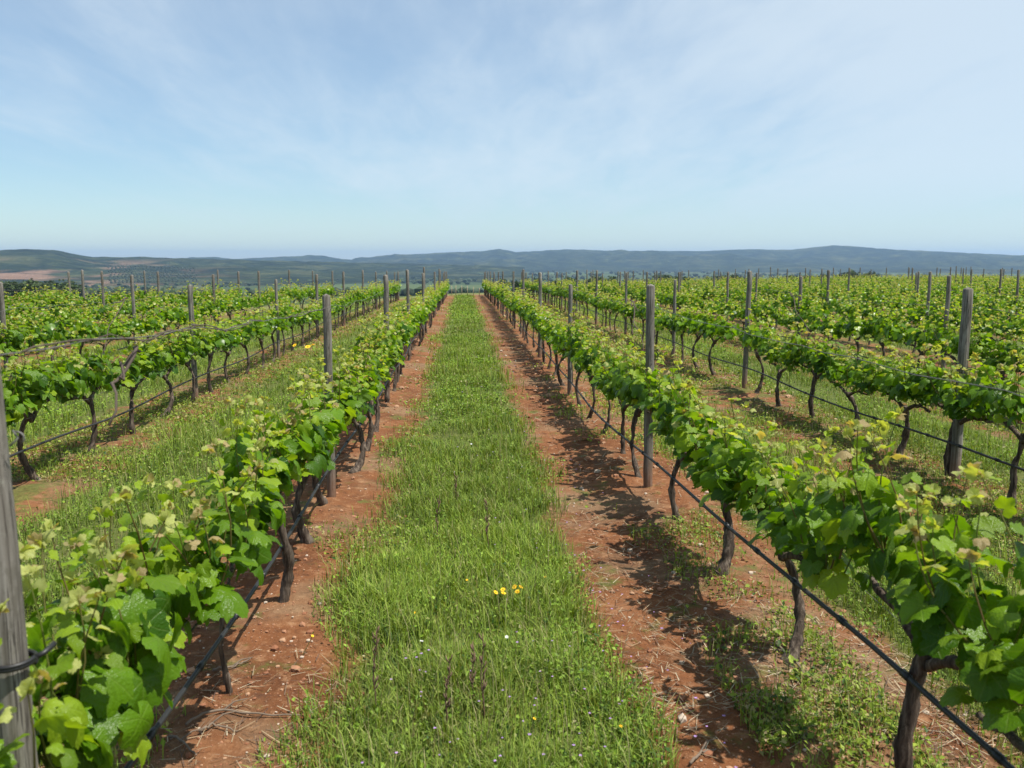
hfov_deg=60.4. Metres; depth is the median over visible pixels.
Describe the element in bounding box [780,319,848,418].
grapevine
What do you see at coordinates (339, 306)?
grapevine
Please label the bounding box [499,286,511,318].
grapevine
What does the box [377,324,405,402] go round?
grapevine
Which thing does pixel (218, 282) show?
vineyard post
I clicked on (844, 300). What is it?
trellis wire
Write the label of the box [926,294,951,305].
grapevine
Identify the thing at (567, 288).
grapevine
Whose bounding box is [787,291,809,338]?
dry cane
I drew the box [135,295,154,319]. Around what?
grapevine
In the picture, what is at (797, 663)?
dead twig
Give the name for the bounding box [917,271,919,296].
vineyard post
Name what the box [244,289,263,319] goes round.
grapevine
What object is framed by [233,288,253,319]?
grapevine
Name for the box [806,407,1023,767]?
grapevine
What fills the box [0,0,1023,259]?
sky
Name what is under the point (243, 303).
grapevine
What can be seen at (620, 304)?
grapevine
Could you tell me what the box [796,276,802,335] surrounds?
vineyard post
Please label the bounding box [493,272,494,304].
vineyard post
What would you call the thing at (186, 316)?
grapevine
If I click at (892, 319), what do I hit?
grapevine
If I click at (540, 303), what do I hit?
vineyard post
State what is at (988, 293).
grapevine
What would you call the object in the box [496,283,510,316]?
grapevine
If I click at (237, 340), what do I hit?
grapevine
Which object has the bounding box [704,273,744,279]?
tree
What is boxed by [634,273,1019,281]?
trellis wire
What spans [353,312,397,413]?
grapevine
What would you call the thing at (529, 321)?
grapevine
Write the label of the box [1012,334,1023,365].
grapevine
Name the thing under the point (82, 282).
vineyard post
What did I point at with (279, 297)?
grapevine
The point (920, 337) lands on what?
grapevine
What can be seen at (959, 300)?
grapevine
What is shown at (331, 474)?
vineyard post
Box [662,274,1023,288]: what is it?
trellis wire
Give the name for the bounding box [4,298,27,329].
grapevine
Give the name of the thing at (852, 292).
grapevine
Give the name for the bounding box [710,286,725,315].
grapevine
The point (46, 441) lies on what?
drip hose
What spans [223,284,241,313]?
grapevine
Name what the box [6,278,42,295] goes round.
tree
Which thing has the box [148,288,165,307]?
grapevine
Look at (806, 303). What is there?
grapevine
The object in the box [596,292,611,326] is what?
grapevine
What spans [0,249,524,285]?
hills
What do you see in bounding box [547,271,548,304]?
vineyard post
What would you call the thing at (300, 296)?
grapevine
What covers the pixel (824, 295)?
grapevine
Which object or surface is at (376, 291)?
grapevine
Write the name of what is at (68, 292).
grapevine
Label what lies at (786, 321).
grapevine
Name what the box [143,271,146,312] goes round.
vineyard post
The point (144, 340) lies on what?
dry cane
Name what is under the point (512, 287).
vineyard post
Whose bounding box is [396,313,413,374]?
grapevine
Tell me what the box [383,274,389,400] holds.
vineyard post
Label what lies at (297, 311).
grapevine
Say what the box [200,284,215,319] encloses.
grapevine
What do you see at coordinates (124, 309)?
grapevine
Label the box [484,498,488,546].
dry stalk
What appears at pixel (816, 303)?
grapevine
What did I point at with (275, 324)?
grapevine
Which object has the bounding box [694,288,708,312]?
grapevine
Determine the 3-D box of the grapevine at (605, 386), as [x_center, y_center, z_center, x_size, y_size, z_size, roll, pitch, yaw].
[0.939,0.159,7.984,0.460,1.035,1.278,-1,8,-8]
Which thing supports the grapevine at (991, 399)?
on the ground at (248, 632)
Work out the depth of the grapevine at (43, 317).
16.96 m
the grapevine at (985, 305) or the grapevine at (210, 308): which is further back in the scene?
the grapevine at (210, 308)
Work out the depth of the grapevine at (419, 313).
17.12 m
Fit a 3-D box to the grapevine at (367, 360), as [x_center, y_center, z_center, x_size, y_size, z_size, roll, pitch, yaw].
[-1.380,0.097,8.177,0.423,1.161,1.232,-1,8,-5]
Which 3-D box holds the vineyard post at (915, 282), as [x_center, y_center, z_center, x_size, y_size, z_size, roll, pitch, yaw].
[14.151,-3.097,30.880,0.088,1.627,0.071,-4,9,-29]
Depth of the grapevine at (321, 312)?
20.16 m
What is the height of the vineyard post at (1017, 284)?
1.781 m
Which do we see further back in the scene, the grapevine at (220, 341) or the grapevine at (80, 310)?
the grapevine at (80, 310)
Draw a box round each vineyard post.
[0,282,10,380]
[0,365,56,767]
[67,271,70,292]
[81,270,85,307]
[100,271,105,318]
[130,275,135,343]
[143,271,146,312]
[157,271,160,312]
[187,284,198,400]
[212,274,216,326]
[217,270,220,316]
[237,271,240,312]
[257,271,260,315]
[274,279,280,358]
[288,270,290,306]
[312,270,313,302]
[315,274,318,335]
[322,294,335,496]
[331,271,333,298]
[342,271,344,325]
[362,270,363,314]
[375,272,377,309]
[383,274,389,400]
[406,269,410,357]
[422,273,424,336]
[434,272,435,315]
[438,269,439,306]
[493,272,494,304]
[502,271,503,315]
[512,271,513,318]
[522,269,524,337]
[538,272,541,357]
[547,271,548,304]
[561,273,562,307]
[567,284,573,395]
[575,270,577,312]
[586,270,587,290]
[595,270,597,323]
[619,272,620,300]
[624,272,627,334]
[643,284,658,487]
[672,279,676,357]
[677,272,679,311]
[713,271,714,314]
[726,272,728,321]
[741,271,751,388]
[755,273,757,301]
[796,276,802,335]
[824,270,829,336]
[847,267,849,292]
[914,272,916,311]
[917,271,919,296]
[923,271,931,355]
[939,275,951,387]
[949,287,973,481]
[998,269,1001,310]
[1015,270,1019,315]
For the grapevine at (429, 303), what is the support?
on the ground at (248, 632)
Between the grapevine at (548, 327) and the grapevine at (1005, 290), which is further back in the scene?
the grapevine at (1005, 290)
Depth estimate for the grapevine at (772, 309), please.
17.70 m
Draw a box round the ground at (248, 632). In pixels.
[0,272,1023,767]
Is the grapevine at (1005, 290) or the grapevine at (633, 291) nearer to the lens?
the grapevine at (1005, 290)
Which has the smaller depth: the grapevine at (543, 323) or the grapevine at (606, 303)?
the grapevine at (543, 323)
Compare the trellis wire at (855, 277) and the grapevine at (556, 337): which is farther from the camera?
the trellis wire at (855, 277)
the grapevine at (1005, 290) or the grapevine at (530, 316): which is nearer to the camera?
the grapevine at (530, 316)
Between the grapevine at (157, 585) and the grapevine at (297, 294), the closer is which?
the grapevine at (157, 585)
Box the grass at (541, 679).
[1,293,1023,767]
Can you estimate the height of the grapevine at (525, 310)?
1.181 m
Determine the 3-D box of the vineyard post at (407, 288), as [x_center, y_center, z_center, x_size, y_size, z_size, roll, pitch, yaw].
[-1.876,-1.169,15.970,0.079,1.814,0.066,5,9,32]
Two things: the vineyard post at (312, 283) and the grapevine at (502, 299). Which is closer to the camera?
the grapevine at (502, 299)
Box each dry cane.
[22,304,329,351]
[100,297,127,356]
[108,345,140,425]
[630,300,643,350]
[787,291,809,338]
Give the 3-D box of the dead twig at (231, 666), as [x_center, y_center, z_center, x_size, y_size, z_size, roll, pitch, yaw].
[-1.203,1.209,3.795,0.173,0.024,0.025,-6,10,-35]
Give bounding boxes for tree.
[1,280,37,295]
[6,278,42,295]
[22,281,67,296]
[38,279,80,294]
[62,279,87,295]
[492,278,509,286]
[510,277,542,291]
[550,276,575,284]
[582,276,616,284]
[644,273,691,281]
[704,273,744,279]
[784,273,807,278]
[832,269,879,277]
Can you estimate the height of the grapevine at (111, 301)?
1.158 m
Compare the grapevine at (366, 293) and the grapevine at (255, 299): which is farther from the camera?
the grapevine at (366, 293)
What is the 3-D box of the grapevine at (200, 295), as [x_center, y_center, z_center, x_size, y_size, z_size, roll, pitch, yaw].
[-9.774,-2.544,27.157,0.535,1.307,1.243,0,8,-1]
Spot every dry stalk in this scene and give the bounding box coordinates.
[372,625,379,704]
[435,495,440,536]
[443,654,452,726]
[454,474,458,505]
[469,642,475,697]
[478,633,486,718]
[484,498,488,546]
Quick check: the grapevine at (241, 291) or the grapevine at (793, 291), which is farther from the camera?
the grapevine at (241, 291)
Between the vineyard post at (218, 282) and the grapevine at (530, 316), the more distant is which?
the vineyard post at (218, 282)
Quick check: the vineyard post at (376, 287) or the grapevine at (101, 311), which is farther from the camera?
the vineyard post at (376, 287)
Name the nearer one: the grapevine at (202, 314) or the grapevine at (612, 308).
the grapevine at (202, 314)
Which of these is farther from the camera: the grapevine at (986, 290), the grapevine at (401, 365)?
the grapevine at (986, 290)
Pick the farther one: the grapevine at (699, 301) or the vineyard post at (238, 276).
the vineyard post at (238, 276)
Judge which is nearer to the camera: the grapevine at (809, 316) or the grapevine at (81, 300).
the grapevine at (809, 316)
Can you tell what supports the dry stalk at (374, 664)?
on the ground at (248, 632)
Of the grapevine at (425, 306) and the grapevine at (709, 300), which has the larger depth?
the grapevine at (709, 300)
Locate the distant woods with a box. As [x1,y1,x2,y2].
[3,269,1023,296]
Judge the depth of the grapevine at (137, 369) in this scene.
8.90 m
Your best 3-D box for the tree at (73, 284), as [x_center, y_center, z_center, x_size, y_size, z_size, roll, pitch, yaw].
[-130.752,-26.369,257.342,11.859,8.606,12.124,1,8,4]
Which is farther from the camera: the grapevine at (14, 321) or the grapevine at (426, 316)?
the grapevine at (426, 316)
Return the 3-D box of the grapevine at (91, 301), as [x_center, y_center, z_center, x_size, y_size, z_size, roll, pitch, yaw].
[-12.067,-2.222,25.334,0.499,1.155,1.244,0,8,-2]
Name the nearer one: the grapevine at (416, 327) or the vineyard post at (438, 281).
the grapevine at (416, 327)
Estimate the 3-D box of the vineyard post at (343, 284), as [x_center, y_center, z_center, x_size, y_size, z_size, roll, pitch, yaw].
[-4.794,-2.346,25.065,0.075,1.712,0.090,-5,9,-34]
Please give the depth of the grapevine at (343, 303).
24.05 m
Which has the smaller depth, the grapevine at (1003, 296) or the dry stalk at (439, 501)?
the dry stalk at (439, 501)
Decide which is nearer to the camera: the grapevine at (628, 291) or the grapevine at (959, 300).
the grapevine at (959, 300)
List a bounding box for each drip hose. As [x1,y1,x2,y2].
[9,297,381,457]
[41,295,331,369]
[124,303,437,767]
[495,298,1015,767]
[542,292,1023,470]
[599,293,1023,393]
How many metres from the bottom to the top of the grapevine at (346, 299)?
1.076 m
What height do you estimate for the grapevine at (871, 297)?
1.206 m
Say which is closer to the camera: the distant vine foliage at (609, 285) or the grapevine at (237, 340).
the grapevine at (237, 340)
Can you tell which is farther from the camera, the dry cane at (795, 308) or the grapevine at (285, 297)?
the grapevine at (285, 297)
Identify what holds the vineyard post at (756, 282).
on the ground at (248, 632)
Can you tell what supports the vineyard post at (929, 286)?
on the ground at (248, 632)
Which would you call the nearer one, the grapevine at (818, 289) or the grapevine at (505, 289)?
the grapevine at (505, 289)
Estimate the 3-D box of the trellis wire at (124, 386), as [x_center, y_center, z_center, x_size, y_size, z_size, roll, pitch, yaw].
[-4.742,-2.135,25.113,0.003,0.306,42.935,0,8,-3]
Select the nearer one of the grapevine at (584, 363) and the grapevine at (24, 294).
the grapevine at (584, 363)
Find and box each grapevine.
[0,309,44,357]
[0,334,6,360]
[0,334,81,480]
[0,534,182,767]
[3,358,33,427]
[4,292,18,308]
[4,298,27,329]
[6,303,29,355]
[11,296,42,314]
[11,301,58,353]
[14,284,37,303]
[18,472,231,767]
[22,299,80,371]
[28,287,50,314]
[30,284,62,312]
[38,285,59,311]
[44,298,79,348]
[50,287,79,310]
[51,283,78,297]
[51,327,112,453]
[56,305,102,356]
[63,299,95,344]
[70,290,88,308]
[80,292,108,321]
[81,297,118,322]
[85,311,130,368]
[88,332,171,434]
[94,286,121,321]
[104,307,143,350]
[105,287,129,321]
[106,295,131,318]
[118,298,142,334]
[123,321,193,416]
[124,291,143,319]
[125,308,167,352]
[130,284,148,317]
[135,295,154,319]
[142,296,183,341]
[146,286,159,300]
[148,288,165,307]
[152,429,289,693]
[157,286,181,325]
[158,312,216,402]
[159,295,196,342]
[168,289,187,324]
[179,302,209,326]
[181,281,208,321]
[182,284,197,304]
[185,287,224,326]
[195,309,234,392]
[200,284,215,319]
[204,280,225,297]
[207,288,228,325]
[207,310,244,382]
[216,289,239,326]
[217,382,334,602]
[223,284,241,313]
[226,302,266,374]
[228,282,242,313]
[228,290,247,321]
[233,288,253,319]
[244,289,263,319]
[245,309,273,367]
[252,287,271,317]
[253,300,291,361]
[262,284,274,309]
[263,370,347,543]
[267,287,295,355]
[268,286,283,303]
[278,278,296,299]
[278,291,290,305]
[280,297,305,350]
[286,279,300,310]
[287,349,356,505]
[292,301,315,346]
[294,284,305,310]
[295,298,322,340]
[297,285,309,308]
[304,282,318,303]
[307,299,322,338]
[309,344,391,473]
[314,299,336,318]
[319,295,336,314]
[330,294,342,329]
[331,293,348,327]
[332,290,350,325]
[336,289,354,323]
[340,331,385,450]
[341,286,356,321]
[348,283,362,319]
[351,286,366,316]
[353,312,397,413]
[355,330,395,431]
[360,287,370,315]
[364,282,375,313]
[364,286,373,314]
[370,281,378,311]
[370,282,380,310]
[372,281,381,307]
[376,303,412,390]
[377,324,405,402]
[378,311,413,382]
[393,297,422,355]
[395,308,419,360]
[396,307,417,367]
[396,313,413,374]
[402,297,424,350]
[409,293,429,338]
[410,296,430,341]
[413,288,433,335]
[413,301,430,345]
[418,290,436,332]
[425,287,435,327]
[431,288,442,314]
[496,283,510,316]
[497,279,508,315]
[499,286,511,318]
[501,282,511,319]
[502,290,516,325]
[506,292,520,328]
[510,295,528,314]
[511,287,531,340]
[511,288,529,333]
[516,295,532,343]
[522,293,545,347]
[523,300,548,354]
[525,299,544,351]
[532,305,560,361]
[533,303,559,368]
[540,314,567,375]
[546,320,575,385]
[547,311,592,382]
[559,285,565,311]
[562,306,598,404]
[563,279,573,310]
[567,281,576,315]
[570,324,609,417]
[573,284,584,316]
[574,284,587,315]
[574,326,637,433]
[580,285,594,319]
[583,350,639,453]
[587,292,597,307]
[591,287,607,325]
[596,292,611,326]
[600,290,617,329]
[608,289,624,332]
[609,329,672,477]
[611,289,633,315]
[616,294,639,339]
[627,282,634,299]
[631,282,641,305]
[631,292,645,342]
[632,289,644,301]
[637,284,645,297]
[640,293,661,339]
[644,304,668,350]
[646,345,721,520]
[654,303,680,356]
[655,286,661,303]
[659,289,671,317]
[664,383,783,576]
[665,287,677,307]
[671,294,700,360]
[672,289,689,317]
[680,289,694,309]
[682,300,721,368]
[687,289,706,311]
[689,284,701,297]
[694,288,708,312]
[697,302,739,374]
[700,281,714,298]
[701,290,719,316]
[708,293,730,315]
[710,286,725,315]
[714,286,742,333]
[718,283,733,300]
[728,300,755,333]
[729,280,742,300]
[734,401,873,665]
[736,308,776,393]
[737,288,752,303]
[742,292,780,328]
[744,290,766,321]
[752,282,763,295]
[754,290,789,326]
[757,284,772,299]
[757,325,805,406]
[766,278,781,307]
[768,289,787,326]
[768,301,806,334]
[774,282,794,298]
[779,285,797,329]
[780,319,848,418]
[783,280,802,314]
[790,287,815,332]
[791,292,829,345]
[792,284,811,310]
[802,283,819,294]
[805,291,823,304]
[806,298,824,334]
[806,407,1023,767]
[809,306,850,355]
[810,284,823,297]
[817,334,885,435]
[822,284,840,316]
[823,290,848,335]
[829,291,865,340]
[830,280,845,295]
[830,286,852,315]
[834,298,880,360]
[841,286,860,300]
[845,292,867,308]
[849,293,888,344]
[853,283,872,300]
[858,286,885,323]
[862,345,936,453]
[865,279,886,305]
[866,293,918,363]
[874,291,902,310]
[874,297,917,338]
[878,287,899,301]
[885,286,913,313]
[886,282,906,311]
[890,291,930,352]
[891,305,948,366]
[893,290,926,329]
[901,283,919,296]
[903,340,1006,480]
[908,284,937,301]
[912,283,932,296]
[913,292,938,331]
[915,296,959,358]
[924,279,951,298]
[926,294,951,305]
[926,306,993,363]
[930,289,961,312]
[934,279,956,293]
[937,548,1023,752]
[939,283,966,306]
[943,299,993,334]
[951,301,987,317]
[952,283,967,295]
[953,350,1023,507]
[968,280,988,300]
[969,318,1023,399]
[973,287,993,311]
[973,292,1016,339]
[974,308,1020,341]
[975,290,1000,302]
[978,287,995,298]
[985,283,1002,293]
[988,288,1022,328]
[993,285,1023,319]
[995,280,1016,295]
[1000,301,1023,321]
[1008,296,1023,314]
[1009,308,1023,342]
[1011,288,1023,314]
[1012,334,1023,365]
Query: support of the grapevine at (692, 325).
on the ground at (248, 632)
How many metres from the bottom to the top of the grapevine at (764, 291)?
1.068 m
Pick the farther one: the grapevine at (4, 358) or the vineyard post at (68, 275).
the vineyard post at (68, 275)
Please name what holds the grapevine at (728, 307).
on the ground at (248, 632)
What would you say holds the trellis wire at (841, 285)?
attached to the vineyard post at (948, 295)
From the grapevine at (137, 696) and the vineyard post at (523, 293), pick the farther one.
the vineyard post at (523, 293)
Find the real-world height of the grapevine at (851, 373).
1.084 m
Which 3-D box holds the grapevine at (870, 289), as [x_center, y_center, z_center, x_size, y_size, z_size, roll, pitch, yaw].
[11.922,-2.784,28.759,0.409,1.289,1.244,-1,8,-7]
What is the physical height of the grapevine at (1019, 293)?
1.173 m
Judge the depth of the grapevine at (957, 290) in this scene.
32.48 m
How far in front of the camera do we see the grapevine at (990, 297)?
26.65 m
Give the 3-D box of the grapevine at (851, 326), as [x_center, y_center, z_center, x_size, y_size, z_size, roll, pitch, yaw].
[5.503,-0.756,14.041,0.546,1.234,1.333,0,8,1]
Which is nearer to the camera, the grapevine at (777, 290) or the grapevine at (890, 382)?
the grapevine at (890, 382)
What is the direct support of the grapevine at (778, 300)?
on the ground at (248, 632)
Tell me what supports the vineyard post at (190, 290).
on the ground at (248, 632)
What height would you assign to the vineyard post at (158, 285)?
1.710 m
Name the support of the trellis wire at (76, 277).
attached to the vineyard post at (158, 285)
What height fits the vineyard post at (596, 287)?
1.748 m
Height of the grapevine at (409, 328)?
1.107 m
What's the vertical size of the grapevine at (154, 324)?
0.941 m
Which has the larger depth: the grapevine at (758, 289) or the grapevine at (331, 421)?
the grapevine at (758, 289)
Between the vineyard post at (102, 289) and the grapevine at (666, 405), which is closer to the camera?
the grapevine at (666, 405)
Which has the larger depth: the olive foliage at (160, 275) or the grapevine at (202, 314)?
the olive foliage at (160, 275)
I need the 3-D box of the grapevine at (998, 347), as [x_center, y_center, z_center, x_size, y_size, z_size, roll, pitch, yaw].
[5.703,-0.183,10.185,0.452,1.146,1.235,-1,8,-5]
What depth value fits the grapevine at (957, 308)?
15.10 m
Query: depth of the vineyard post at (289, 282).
29.63 m
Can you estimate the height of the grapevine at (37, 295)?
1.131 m
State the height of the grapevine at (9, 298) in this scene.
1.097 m
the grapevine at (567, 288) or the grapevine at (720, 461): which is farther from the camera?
the grapevine at (567, 288)
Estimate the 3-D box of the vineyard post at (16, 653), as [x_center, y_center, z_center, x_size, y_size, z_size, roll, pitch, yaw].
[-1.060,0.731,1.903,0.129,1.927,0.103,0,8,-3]
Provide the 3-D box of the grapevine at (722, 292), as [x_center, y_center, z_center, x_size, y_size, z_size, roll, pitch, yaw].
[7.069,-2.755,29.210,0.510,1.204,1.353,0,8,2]
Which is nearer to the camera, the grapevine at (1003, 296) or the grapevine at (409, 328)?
the grapevine at (409, 328)
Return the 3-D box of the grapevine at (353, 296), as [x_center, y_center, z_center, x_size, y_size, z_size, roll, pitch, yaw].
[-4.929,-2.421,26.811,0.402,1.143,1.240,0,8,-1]
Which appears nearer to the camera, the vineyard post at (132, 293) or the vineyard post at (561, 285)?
the vineyard post at (132, 293)
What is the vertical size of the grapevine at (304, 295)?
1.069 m
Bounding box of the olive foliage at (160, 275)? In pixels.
[108,265,197,282]
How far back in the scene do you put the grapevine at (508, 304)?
23.68 m
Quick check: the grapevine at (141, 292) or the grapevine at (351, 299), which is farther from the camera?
the grapevine at (141, 292)
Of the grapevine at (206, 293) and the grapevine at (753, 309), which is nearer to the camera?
the grapevine at (753, 309)
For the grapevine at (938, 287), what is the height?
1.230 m
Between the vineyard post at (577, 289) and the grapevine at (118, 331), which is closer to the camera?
the grapevine at (118, 331)
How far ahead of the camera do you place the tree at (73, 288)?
242.23 m
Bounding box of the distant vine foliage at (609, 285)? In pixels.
[314,273,1023,309]
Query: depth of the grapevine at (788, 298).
23.39 m
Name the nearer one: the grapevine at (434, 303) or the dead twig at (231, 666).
the dead twig at (231, 666)
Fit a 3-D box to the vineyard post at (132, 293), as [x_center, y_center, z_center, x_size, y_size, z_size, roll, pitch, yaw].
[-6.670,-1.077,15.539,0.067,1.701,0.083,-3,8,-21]
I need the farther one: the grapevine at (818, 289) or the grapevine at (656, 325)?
the grapevine at (818, 289)
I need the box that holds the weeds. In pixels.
[9,300,1023,767]
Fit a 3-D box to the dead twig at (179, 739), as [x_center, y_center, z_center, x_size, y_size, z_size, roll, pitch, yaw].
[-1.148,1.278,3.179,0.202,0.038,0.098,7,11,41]
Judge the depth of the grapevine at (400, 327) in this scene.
11.79 m
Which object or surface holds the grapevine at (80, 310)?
on the ground at (248, 632)
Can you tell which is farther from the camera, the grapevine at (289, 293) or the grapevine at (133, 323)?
the grapevine at (289, 293)
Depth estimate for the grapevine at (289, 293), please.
29.06 m
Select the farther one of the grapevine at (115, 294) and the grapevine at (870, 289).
the grapevine at (870, 289)
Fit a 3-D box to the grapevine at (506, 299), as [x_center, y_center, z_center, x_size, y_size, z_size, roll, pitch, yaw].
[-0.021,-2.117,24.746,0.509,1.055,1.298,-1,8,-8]
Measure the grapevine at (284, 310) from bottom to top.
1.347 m
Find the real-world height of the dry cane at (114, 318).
0.522 m
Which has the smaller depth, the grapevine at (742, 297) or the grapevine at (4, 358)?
the grapevine at (4, 358)
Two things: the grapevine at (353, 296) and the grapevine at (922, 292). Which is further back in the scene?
the grapevine at (922, 292)
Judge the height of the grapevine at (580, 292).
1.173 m
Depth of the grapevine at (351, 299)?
25.90 m
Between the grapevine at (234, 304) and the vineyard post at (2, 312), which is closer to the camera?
the vineyard post at (2, 312)
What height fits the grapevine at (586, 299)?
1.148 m
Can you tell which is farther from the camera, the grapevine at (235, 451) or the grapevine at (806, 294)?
the grapevine at (806, 294)
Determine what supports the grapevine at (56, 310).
on the ground at (248, 632)
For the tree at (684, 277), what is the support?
on the ground at (248, 632)
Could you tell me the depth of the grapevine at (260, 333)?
14.54 m
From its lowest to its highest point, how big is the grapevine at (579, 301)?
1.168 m
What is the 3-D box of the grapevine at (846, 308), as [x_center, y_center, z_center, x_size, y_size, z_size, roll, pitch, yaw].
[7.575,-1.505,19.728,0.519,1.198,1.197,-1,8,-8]
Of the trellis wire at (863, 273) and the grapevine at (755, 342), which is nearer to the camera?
the grapevine at (755, 342)
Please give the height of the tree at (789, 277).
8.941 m
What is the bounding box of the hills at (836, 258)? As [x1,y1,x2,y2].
[188,245,1023,273]
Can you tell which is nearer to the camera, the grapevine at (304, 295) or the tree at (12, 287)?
the grapevine at (304, 295)
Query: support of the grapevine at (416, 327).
on the ground at (248, 632)
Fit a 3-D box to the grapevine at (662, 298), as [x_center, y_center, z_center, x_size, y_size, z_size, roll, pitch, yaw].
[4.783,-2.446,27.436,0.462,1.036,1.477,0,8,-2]
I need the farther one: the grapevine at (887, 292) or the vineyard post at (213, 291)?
the grapevine at (887, 292)
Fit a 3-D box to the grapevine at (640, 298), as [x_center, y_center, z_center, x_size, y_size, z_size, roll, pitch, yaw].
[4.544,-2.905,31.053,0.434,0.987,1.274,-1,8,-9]
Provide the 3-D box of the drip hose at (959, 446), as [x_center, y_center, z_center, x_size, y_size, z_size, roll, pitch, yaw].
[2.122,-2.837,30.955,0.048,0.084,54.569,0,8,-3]
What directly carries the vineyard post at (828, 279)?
on the ground at (248, 632)
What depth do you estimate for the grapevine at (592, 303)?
25.81 m
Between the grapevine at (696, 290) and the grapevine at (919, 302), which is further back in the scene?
the grapevine at (696, 290)
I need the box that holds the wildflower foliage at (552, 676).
[361,357,736,767]
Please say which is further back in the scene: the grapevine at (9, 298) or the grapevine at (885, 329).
the grapevine at (9, 298)
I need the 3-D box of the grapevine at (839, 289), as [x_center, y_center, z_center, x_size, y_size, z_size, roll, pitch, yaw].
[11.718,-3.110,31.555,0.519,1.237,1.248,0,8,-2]
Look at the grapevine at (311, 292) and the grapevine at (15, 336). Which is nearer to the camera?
the grapevine at (15, 336)
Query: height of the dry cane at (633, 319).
0.412 m
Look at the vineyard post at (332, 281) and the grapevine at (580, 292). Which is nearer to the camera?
the grapevine at (580, 292)
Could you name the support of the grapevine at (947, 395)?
on the ground at (248, 632)
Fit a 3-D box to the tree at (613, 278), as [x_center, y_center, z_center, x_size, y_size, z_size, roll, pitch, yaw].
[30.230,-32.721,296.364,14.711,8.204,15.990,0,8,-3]
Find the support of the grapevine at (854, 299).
on the ground at (248, 632)
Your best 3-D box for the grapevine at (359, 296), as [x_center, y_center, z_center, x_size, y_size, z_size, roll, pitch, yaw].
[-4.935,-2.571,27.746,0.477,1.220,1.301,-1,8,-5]
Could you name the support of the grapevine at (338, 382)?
on the ground at (248, 632)
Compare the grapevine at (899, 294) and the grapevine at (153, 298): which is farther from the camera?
the grapevine at (899, 294)
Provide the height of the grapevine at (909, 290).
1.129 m
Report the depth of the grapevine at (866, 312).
18.77 m
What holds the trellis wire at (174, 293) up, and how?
attached to the vineyard post at (190, 290)
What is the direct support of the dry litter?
on the ground at (248, 632)
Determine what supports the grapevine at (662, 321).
on the ground at (248, 632)
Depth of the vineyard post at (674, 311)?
16.06 m
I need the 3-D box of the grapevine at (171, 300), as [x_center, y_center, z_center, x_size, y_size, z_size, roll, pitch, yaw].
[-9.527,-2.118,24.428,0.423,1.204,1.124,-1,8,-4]
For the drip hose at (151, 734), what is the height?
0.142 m
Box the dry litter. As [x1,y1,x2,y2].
[12,335,1022,767]
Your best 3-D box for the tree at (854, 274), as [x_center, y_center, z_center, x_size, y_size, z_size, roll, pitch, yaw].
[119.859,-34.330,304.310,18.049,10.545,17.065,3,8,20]
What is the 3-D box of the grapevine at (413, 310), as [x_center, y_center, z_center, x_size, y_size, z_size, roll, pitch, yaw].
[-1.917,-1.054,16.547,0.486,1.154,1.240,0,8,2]
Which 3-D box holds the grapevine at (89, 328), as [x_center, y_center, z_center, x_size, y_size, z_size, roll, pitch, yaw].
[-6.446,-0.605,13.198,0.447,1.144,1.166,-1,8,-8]
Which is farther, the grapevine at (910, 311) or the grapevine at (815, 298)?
the grapevine at (815, 298)
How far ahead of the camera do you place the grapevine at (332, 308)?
21.41 m
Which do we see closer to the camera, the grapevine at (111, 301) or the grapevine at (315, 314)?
the grapevine at (315, 314)
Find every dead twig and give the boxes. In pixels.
[168,727,205,755]
[185,698,299,725]
[198,711,237,732]
[212,657,252,670]
[689,737,717,764]
[775,643,817,687]
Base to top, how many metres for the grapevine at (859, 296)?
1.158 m
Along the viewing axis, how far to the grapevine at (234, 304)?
21.71 m
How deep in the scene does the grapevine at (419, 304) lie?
20.23 m
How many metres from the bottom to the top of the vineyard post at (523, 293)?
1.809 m
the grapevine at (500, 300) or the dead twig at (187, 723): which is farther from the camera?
the grapevine at (500, 300)
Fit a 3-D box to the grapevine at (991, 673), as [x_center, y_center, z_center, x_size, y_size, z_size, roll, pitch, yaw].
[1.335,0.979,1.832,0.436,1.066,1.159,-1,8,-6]
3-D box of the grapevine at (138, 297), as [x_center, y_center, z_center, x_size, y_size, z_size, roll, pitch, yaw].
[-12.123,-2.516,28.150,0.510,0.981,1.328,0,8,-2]
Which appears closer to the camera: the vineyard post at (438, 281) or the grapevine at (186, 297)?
the grapevine at (186, 297)
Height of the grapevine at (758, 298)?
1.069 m
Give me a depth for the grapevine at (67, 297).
23.45 m
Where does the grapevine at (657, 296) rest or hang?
on the ground at (248, 632)
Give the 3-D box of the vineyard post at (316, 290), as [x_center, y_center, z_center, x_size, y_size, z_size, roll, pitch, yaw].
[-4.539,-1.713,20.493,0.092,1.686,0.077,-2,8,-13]
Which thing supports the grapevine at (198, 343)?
on the ground at (248, 632)
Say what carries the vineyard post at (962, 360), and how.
on the ground at (248, 632)
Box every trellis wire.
[0,274,330,290]
[0,274,398,311]
[0,275,151,279]
[0,275,433,355]
[8,305,350,427]
[504,275,1023,397]
[570,275,1023,315]
[578,300,1011,432]
[593,274,1017,295]
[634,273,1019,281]
[658,422,899,620]
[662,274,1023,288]
[708,272,1016,276]
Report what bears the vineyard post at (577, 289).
on the ground at (248, 632)
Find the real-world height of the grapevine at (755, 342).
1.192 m
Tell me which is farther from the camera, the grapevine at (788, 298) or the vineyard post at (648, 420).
the grapevine at (788, 298)
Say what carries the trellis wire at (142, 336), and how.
attached to the vineyard post at (386, 293)
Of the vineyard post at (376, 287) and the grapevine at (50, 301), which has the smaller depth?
the grapevine at (50, 301)
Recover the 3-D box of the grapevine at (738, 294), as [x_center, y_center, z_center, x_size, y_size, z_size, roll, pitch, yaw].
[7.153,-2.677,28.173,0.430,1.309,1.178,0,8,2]

